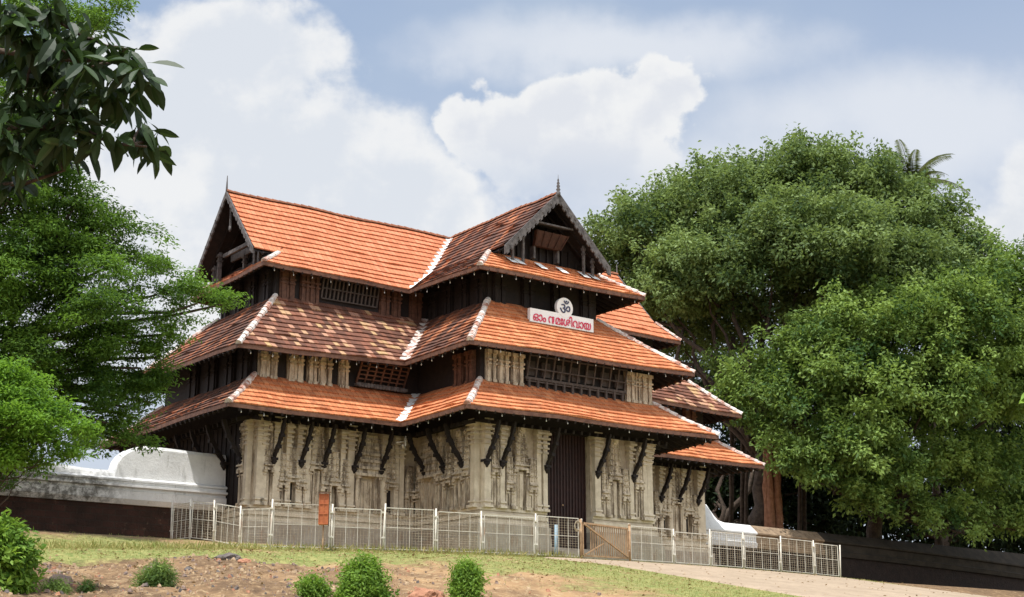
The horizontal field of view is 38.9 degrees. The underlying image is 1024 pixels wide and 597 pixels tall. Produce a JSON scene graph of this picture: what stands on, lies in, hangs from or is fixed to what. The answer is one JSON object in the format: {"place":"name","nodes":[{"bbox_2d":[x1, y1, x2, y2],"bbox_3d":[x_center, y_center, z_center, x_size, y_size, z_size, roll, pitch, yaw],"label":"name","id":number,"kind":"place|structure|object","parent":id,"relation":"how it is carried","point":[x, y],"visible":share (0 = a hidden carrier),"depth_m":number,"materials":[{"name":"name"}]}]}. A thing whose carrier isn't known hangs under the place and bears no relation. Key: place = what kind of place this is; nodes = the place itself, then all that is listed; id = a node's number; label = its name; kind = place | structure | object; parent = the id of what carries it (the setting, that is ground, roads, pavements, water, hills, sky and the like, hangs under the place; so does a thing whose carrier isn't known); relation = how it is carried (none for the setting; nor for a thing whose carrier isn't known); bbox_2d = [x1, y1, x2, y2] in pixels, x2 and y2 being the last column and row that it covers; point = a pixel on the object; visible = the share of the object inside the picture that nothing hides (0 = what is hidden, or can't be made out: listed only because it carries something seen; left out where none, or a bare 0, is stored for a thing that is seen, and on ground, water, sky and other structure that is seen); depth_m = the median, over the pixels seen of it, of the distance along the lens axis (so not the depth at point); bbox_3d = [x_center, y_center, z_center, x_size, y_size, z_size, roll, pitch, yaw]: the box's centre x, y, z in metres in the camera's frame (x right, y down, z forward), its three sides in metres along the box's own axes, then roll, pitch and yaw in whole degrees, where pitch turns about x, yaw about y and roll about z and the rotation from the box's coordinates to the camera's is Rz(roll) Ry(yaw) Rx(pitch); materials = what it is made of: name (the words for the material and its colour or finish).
{"place":"outdoors","nodes":[
{"label":"outdoors","id":0,"kind":"place"},
{"bbox_2d":[25,529,882,596],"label":"grass","id":1,"kind":"structure","parent":0,"point":[70,546],"depth_m":45.33,"materials":[{"name":"green plant"}]},
{"bbox_2d":[0,530,1023,596],"bbox_3d":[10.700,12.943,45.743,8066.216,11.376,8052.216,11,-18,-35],"label":"ground","id":2,"kind":"structure","parent":0,"point":[537,586],"depth_m":40.89,"materials":[{"name":"soil"}]},
{"bbox_2d":[0,507,49,593],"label":"leafy bush","id":3,"kind":"object","parent":2,"relation":"on","point":[20,556],"visible":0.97,"depth_m":31.30,"materials":[{"name":"green plant"}]},
{"bbox_2d":[0,352,104,505],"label":"young tree","id":4,"kind":"object","parent":2,"relation":"on","point":[18,399],"visible":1,"depth_m":32.92,"materials":[{"name":"green plant"}]},
{"bbox_2d":[46,569,62,573],"bbox_3d":[-11.349,6.854,35.956,0.535,0.289,0.433,-5,-16,17],"label":"rock","id":5,"kind":"object","parent":2,"relation":"on","point":[56,570],"visible":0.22,"depth_m":35.88,"materials":[{"name":"beige stone"}]},
{"bbox_2d":[36,569,77,594],"bbox_3d":[-10.171,6.462,32.401,0.958,0.839,0.711,4,-15,-15],"label":"weed","id":6,"kind":"object","parent":2,"relation":"on","point":[53,586],"visible":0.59,"depth_m":32.33,"materials":[{"name":"green plant"}]},
{"bbox_2d":[47,574,72,585],"bbox_3d":[-10.431,6.551,33.506,0.550,0.376,0.740,-7,-16,23],"label":"rock","id":7,"kind":"object","parent":2,"relation":"on","point":[63,576],"visible":0.39,"depth_m":33.39,"materials":[{"name":"grey stone"}]},
{"bbox_2d":[76,576,100,592],"bbox_3d":[-9.615,6.538,32.837,0.583,0.570,0.577,2,-15,-8],"label":"weed","id":8,"kind":"object","parent":2,"relation":"on","point":[84,588],"visible":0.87,"depth_m":32.75,"materials":[{"name":"green plant"}]},
{"bbox_2d":[0,0,184,211],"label":"leaved tree","id":9,"kind":"object","parent":2,"relation":"on","point":[39,64],"visible":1,"depth_m":9.38,"materials":[{"name":"green plant"}]},
{"bbox_2d":[0,446,227,540],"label":"compound wall","id":10,"kind":"structure","parent":2,"relation":"on","point":[129,492],"depth_m":54.79,"materials":[{"name":"white paint"}]},
{"bbox_2d":[0,0,252,491],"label":"rain tree","id":11,"kind":"object","parent":2,"relation":"on","point":[40,238],"visible":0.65,"depth_m":49.43,"materials":[{"name":"green plant"}]},
{"bbox_2d":[129,553,183,587],"bbox_3d":[-8.298,6.516,33.893,1.335,1.219,1.145,11,-18,-35],"label":"bush","id":12,"kind":"object","parent":2,"relation":"on","point":[163,574],"visible":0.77,"depth_m":33.75,"materials":[{"name":"green plant"}]},
{"bbox_2d":[170,502,191,538],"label":"fence panel","id":13,"kind":"object","parent":2,"relation":"on","point":[172,518],"visible":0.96,"depth_m":51.92,"materials":[{"name":"white paint"}]},
{"bbox_2d":[189,499,212,540],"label":"fence panel","id":14,"kind":"object","parent":2,"relation":"on","point":[191,527],"visible":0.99,"depth_m":50.52,"materials":[{"name":"white paint"}]},
{"bbox_2d":[212,500,239,545],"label":"fence panel","id":15,"kind":"object","parent":2,"relation":"on","point":[214,530],"visible":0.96,"depth_m":48.98,"materials":[{"name":"white paint"}]},
{"bbox_2d":[214,552,242,559],"bbox_3d":[-8.111,7.479,41.623,0.796,0.381,1.037,8,-17,-29],"label":"rock","id":16,"kind":"object","parent":2,"relation":"on","point":[228,556],"visible":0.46,"depth_m":41.23,"materials":[{"name":"grey stone"}]},
{"bbox_2d":[237,558,251,562],"bbox_3d":[-7.309,7.187,39.588,0.419,0.202,0.288,8,-17,-27],"label":"rock","id":17,"kind":"object","parent":2,"relation":"on","point":[245,560],"visible":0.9,"depth_m":39.49,"materials":[{"name":"orange stone"}]},
{"bbox_2d":[238,506,269,546],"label":"fence panel","id":18,"kind":"object","parent":2,"relation":"on","point":[248,526],"visible":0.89,"depth_m":47.13,"materials":[{"name":"white paint"}]},
{"bbox_2d":[268,499,330,548],"bbox_3d":[-6.834,7.447,46.687,2.188,1.824,0.100,11,-18,-35],"label":"fence panel","id":19,"kind":"object","parent":2,"relation":"on","point":[272,507],"visible":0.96,"depth_m":46.63,"materials":[{"name":"white paint"}]},
{"bbox_2d":[0,553,601,596],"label":"soil clods","id":20,"kind":"object","parent":2,"relation":"on","point":[116,585],"visible":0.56,"depth_m":36.70,"materials":[{"name":"brown soil"}]},
{"bbox_2d":[286,566,336,596],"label":"clipped shrub","id":21,"kind":"object","parent":2,"relation":"on","point":[312,586],"visible":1,"depth_m":33.18,"materials":[{"name":"green plant"}]},
{"bbox_2d":[318,492,330,550],"bbox_3d":[-6.074,7.311,46.706,0.374,2.194,0.374,1,-15,-3],"label":"sign","id":22,"kind":"object","parent":2,"relation":"on","point":[324,509],"visible":0.94,"depth_m":46.71,"materials":[{"name":"orange metal"}]},
{"bbox_2d":[329,504,381,550],"bbox_3d":[-5.162,7.723,47.894,1.948,1.746,0.110,11,-18,-35],"label":"fence panel","id":23,"kind":"object","parent":2,"relation":"on","point":[347,527],"visible":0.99,"depth_m":47.88,"materials":[{"name":"white paint"}]},
{"bbox_2d":[330,549,399,596],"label":"clipped shrub","id":24,"kind":"object","parent":2,"relation":"on","point":[363,578],"visible":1,"depth_m":33.50,"materials":[{"name":"green plant"}]},
{"bbox_2d":[381,503,433,550],"bbox_3d":[-3.511,7.925,49.072,2.098,1.838,0.132,11,-18,-35],"label":"fence panel","id":25,"kind":"object","parent":2,"relation":"on","point":[394,524],"visible":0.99,"depth_m":49.04,"materials":[{"name":"white paint"}]},
{"bbox_2d":[407,587,443,596],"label":"rock","id":26,"kind":"object","parent":2,"relation":"on","point":[421,592],"visible":1,"depth_m":34.69,"materials":[{"name":"brown stone"}]},
{"bbox_2d":[100,175,765,566],"bbox_3d":[-2.951,4.858,67.041,28.222,17.580,22.112,11,-18,-35],"label":"temple gatehouse","id":27,"kind":"object","parent":2,"relation":"on","point":[622,459],"visible":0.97,"depth_m":59.63,"materials":[{"name":"orange tile"}]},
{"bbox_2d":[320,277,379,307],"bbox_3d":[-6.870,-0.244,61.792,2.770,0.900,0.284,11,-18,-35],"label":"lattice window","id":28,"kind":"structure","parent":27,"relation":"in","point":[326,288],"depth_m":61.76,"materials":[{"name":"brown wood"}]},
{"bbox_2d":[354,361,409,392],"bbox_3d":[-5.300,3.239,59.666,2.450,1.025,0.531,11,-18,-35],"label":"lattice window","id":29,"kind":"structure","parent":27,"relation":"in","point":[359,384],"depth_m":59.63,"materials":[{"name":"brown wood"}]},
{"bbox_2d":[528,298,593,332],"bbox_3d":[2.062,0.886,61.334,3.400,1.890,0.288,11,-18,-35],"label":"temple sign","id":30,"kind":"object","parent":27,"relation":"attached to","point":[562,316],"visible":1,"depth_m":61.31,"materials":[{"name":"white paint"}]},
{"bbox_2d":[546,433,585,548],"bbox_3d":[2.100,7.793,59.133,2.340,4.850,0.206,11,-18,-35],"label":"door","id":31,"kind":"structure","parent":27,"relation":"in","point":[566,477],"depth_m":59.31,"materials":[{"name":"brown wood"}]},
{"bbox_2d":[525,355,627,394],"bbox_3d":[2.734,3.185,59.998,5.220,1.050,0.334,11,-18,-35],"label":"gallery window","id":32,"kind":"structure","parent":27,"relation":"in","point":[569,374],"depth_m":59.97,"materials":[{"name":"brown wood"}]},
{"bbox_2d":[434,508,480,551],"bbox_3d":[-1.883,8.221,50.256,1.948,1.757,0.100,11,-18,-35],"label":"fence panel","id":33,"kind":"object","parent":2,"relation":"on","point":[440,527],"visible":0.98,"depth_m":50.17,"materials":[{"name":"white paint"}]},
{"bbox_2d":[442,554,493,596],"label":"clipped shrub","id":34,"kind":"object","parent":2,"relation":"on","point":[466,577],"visible":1,"depth_m":34.57,"materials":[{"name":"green plant"}]},
{"bbox_2d":[33,546,972,596],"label":"fallen leaves","id":35,"kind":"object","parent":2,"relation":"on","point":[134,566],"visible":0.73,"depth_m":43.80,"materials":[{"name":"brown plant"}]},
{"bbox_2d":[480,511,534,554],"bbox_3d":[-0.156,8.506,51.497,2.378,1.758,0.100,11,-18,-35],"label":"fence panel","id":36,"kind":"object","parent":2,"relation":"on","point":[509,526],"visible":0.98,"depth_m":51.51,"materials":[{"name":"white paint"}]},
{"bbox_2d":[554,525,557,556],"bbox_3d":[1.609,9.032,53.024,0.136,1.522,0.120,11,-18,-35],"label":"pipe","id":37,"kind":"object","parent":2,"relation":"on","point":[556,528],"visible":0.66,"depth_m":53.06,"materials":[{"name":"metal"}]},
{"bbox_2d":[534,513,578,556],"bbox_3d":[1.698,8.799,52.841,2.214,1.800,0.113,11,-18,-35],"label":"fence panel","id":38,"kind":"object","parent":2,"relation":"on","point":[540,534],"visible":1,"depth_m":52.76,"materials":[{"name":"white paint"}]},
{"bbox_2d":[579,519,630,560],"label":"iron gate","id":39,"kind":"structure","parent":2,"relation":"on","point":[627,541],"depth_m":54.13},
{"bbox_2d":[574,520,580,531],"bbox_3d":[2.409,8.371,53.334,0.300,0.414,0.064,11,-18,-35],"label":"wire coil","id":40,"kind":"object","parent":39,"relation":"hanging from","point":[579,523],"visible":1,"depth_m":53.32,"materials":[{"name":"grey metal"}]},
{"bbox_2d":[628,526,672,561],"bbox_3d":[5.288,9.502,55.388,2.248,1.671,0.110,11,-18,-35],"label":"fence panel","id":41,"kind":"object","parent":2,"relation":"on","point":[650,543],"visible":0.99,"depth_m":55.50,"materials":[{"name":"white paint"}]},
{"bbox_2d":[672,529,709,564],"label":"fence panel","id":42,"kind":"object","parent":2,"relation":"on","point":[675,554],"visible":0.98,"depth_m":56.56,"materials":[{"name":"white paint"}]},
{"bbox_2d":[709,529,742,567],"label":"fence panel","id":43,"kind":"object","parent":2,"relation":"on","point":[713,538],"visible":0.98,"depth_m":57.65,"materials":[{"name":"white paint"}]},
{"bbox_2d":[729,336,734,523],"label":"fig root trunk","id":44,"kind":"object","parent":2,"relation":"on","point":[731,492],"visible":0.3,"depth_m":84.48,"materials":[{"name":"brown plant"}]},
{"bbox_2d":[740,336,749,524],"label":"fig root trunk","id":45,"kind":"object","parent":2,"relation":"on","point":[744,481],"visible":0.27,"depth_m":82.59,"materials":[{"name":"brown plant"}]},
{"bbox_2d":[742,532,779,570],"bbox_3d":[10.081,10.403,58.813,2.088,1.734,0.125,11,-18,-35],"label":"fence panel","id":46,"kind":"object","parent":2,"relation":"on","point":[744,548],"visible":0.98,"depth_m":58.76,"materials":[{"name":"white paint"}]},
{"bbox_2d":[758,336,764,410],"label":"fig root trunk","id":47,"kind":"object","parent":2,"relation":"on","point":[761,339],"visible":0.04,"depth_m":85.88,"materials":[{"name":"brown plant"}]},
{"bbox_2d":[762,430,783,528],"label":"fig root trunk","id":48,"kind":"object","parent":2,"relation":"on","point":[772,497],"visible":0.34,"depth_m":79.34,"materials":[{"name":"red plant"}]},
{"bbox_2d":[577,122,1010,526],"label":"fig tree","id":49,"kind":"object","parent":2,"relation":"on","point":[706,249],"visible":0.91,"depth_m":83.72,"materials":[{"name":"green plant"}]},
{"bbox_2d":[674,320,913,539],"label":"shade tree","id":50,"kind":"object","parent":2,"relation":"on","point":[819,515],"visible":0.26,"depth_m":98.57,"materials":[{"name":"green plant"}]},
{"bbox_2d":[778,536,813,573],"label":"fence panel","id":51,"kind":"object","parent":2,"relation":"on","point":[789,554],"visible":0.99,"depth_m":60.01,"materials":[{"name":"white paint"}]},
{"bbox_2d":[797,355,807,530],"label":"fig root trunk","id":52,"kind":"object","parent":2,"relation":"on","point":[801,519],"visible":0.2,"depth_m":83.48,"materials":[{"name":"brown plant"}]},
{"bbox_2d":[812,540,840,576],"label":"fence panel","id":53,"kind":"object","parent":2,"relation":"on","point":[823,558],"visible":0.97,"depth_m":61.12,"materials":[{"name":"white paint"}]},
{"bbox_2d":[697,225,1023,551],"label":"mango tree","id":54,"kind":"object","parent":2,"relation":"on","point":[962,368],"visible":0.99,"depth_m":77.90,"materials":[{"name":"green plant"}]},
{"bbox_2d":[705,504,1023,590],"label":"compound wall","id":55,"kind":"structure","parent":2,"relation":"on","point":[879,560],"depth_m":79.12,"materials":[{"name":"black paint"}]},
{"bbox_2d":[831,338,1023,553],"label":"shade tree","id":56,"kind":"object","parent":2,"relation":"on","point":[1012,546],"visible":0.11,"depth_m":100.41,"materials":[{"name":"green plant"}]},
{"bbox_2d":[888,139,969,545],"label":"palm tree","id":57,"kind":"object","parent":2,"relation":"on","point":[910,163],"visible":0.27,"depth_m":94.11,"materials":[{"name":"green plant"}]},
{"bbox_2d":[0,0,1023,551],"label":"sky","id":58,"kind":"structure","parent":0,"point":[448,118],"materials":[{"name":"blue"}]},
{"bbox_2d":[545,557,988,596],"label":"paved road","id":59,"kind":"structure","parent":0,"point":[789,583],"depth_m":51.51,"materials":[{"name":"beige concrete"}]},
{"bbox_2d":[1018,393,1023,403],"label":"leafy sprig","id":60,"kind":"object","parent":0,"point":[1022,399],"visible":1,"depth_m":13.97,"materials":[{"name":"green plant"}]}
]}

